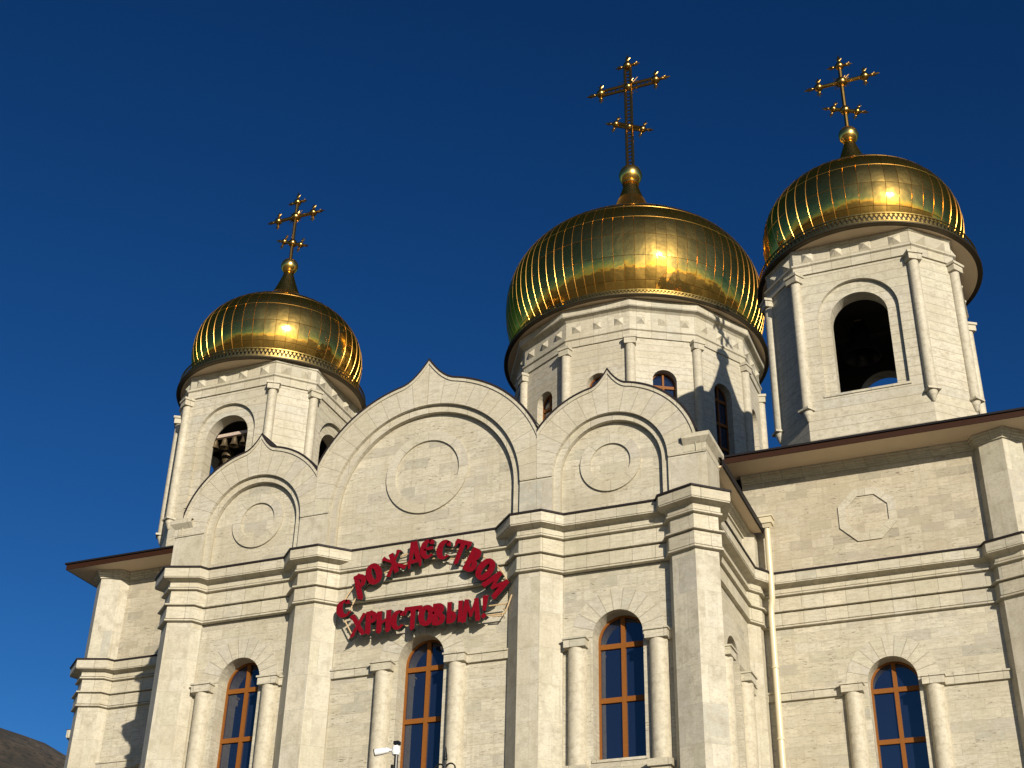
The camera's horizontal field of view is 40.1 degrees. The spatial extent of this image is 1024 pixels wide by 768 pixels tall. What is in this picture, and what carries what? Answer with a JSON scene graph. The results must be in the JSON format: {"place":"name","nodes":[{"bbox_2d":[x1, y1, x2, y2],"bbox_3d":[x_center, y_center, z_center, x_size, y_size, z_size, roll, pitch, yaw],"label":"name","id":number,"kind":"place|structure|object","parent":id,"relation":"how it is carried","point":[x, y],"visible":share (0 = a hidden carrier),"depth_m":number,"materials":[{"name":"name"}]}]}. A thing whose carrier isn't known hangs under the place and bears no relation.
{"place":"outdoors","nodes":[
{"label":"outdoors","id":0,"kind":"place"},
{"bbox_2d":[0,728,65,767],"bbox_3d":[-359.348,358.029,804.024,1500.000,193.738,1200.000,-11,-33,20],"label":"hill","id":1,"kind":"structure","parent":0,"point":[17,750],"depth_m":597.14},
{"bbox_2d":[0,0,1023,754],"label":"sky","id":2,"kind":"structure","parent":0,"point":[150,149],"materials":[{"name":"blue"}]},
{"bbox_2d":[64,55,1023,767],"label":"church","id":3,"kind":"structure","parent":0,"point":[698,573],"depth_m":39.63,"materials":[{"name":"stone"}]},
{"bbox_2d":[213,439,219,451],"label":"bell","id":4,"kind":"object","parent":3,"relation":"hanging from","point":[216,447],"visible":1,"depth_m":52.99,"materials":[{"name":"brown metal"}]},
{"bbox_2d":[213,449,233,470],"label":"bell","id":5,"kind":"object","parent":3,"relation":"hanging from","point":[228,454],"visible":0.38,"depth_m":53.80,"materials":[{"name":"brown metal"}]},
{"bbox_2d":[219,438,228,449],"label":"bell","id":6,"kind":"object","parent":3,"relation":"hanging from","point":[223,445],"visible":1,"depth_m":52.84,"materials":[{"name":"brown metal"}]},
{"bbox_2d":[229,436,238,447],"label":"bell","id":7,"kind":"object","parent":3,"relation":"hanging from","point":[233,444],"visible":1,"depth_m":52.70,"materials":[{"name":"brown metal"}]},
{"bbox_2d":[217,663,258,767],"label":"window","id":8,"kind":"structure","parent":3,"relation":"in","point":[235,745],"depth_m":38.95,"materials":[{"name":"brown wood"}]},
{"bbox_2d":[239,434,246,445],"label":"bell","id":9,"kind":"object","parent":3,"relation":"hanging from","point":[242,442],"visible":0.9,"depth_m":52.55,"materials":[{"name":"brown metal"}]},
{"bbox_2d":[400,640,443,767],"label":"window","id":10,"kind":"structure","parent":3,"relation":"in","point":[422,710],"depth_m":36.92,"materials":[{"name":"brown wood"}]},
{"bbox_2d":[336,539,511,640],"bbox_3d":[-2.350,5.464,37.856,5.161,2.631,0.367,-11,-33,20],"label":"greeting sign","id":11,"kind":"object","parent":3,"relation":"attached to","point":[466,609],"visible":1,"depth_m":37.57,"materials":[{"name":"red plastic"}]},
{"bbox_2d":[592,615,648,762],"bbox_3d":[2.733,7.499,34.802,1.430,3.855,0.560,-11,-33,20],"label":"window","id":12,"kind":"structure","parent":3,"relation":"in","point":[622,726],"depth_m":34.97,"materials":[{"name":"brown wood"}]},
{"bbox_2d":[871,661,929,767],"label":"window","id":13,"kind":"structure","parent":3,"relation":"in","point":[895,690],"depth_m":37.68,"materials":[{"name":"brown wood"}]},
{"label":"ground","id":14,"kind":"structure","parent":0,"visible":0},
{"bbox_2d":[435,747,455,767],"bbox_3d":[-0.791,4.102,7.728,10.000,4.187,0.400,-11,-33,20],"label":"street lamp","id":15,"kind":"object","parent":14,"relation":"on","point":[445,758],"visible":1,"depth_m":8.62,"materials":[{"name":"metal"}]},
{"bbox_2d":[373,740,400,767],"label":"security camera","id":16,"kind":"object","parent":15,"relation":"attached to","point":[395,750],"visible":1,"depth_m":8.79,"materials":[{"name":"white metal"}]}
]}

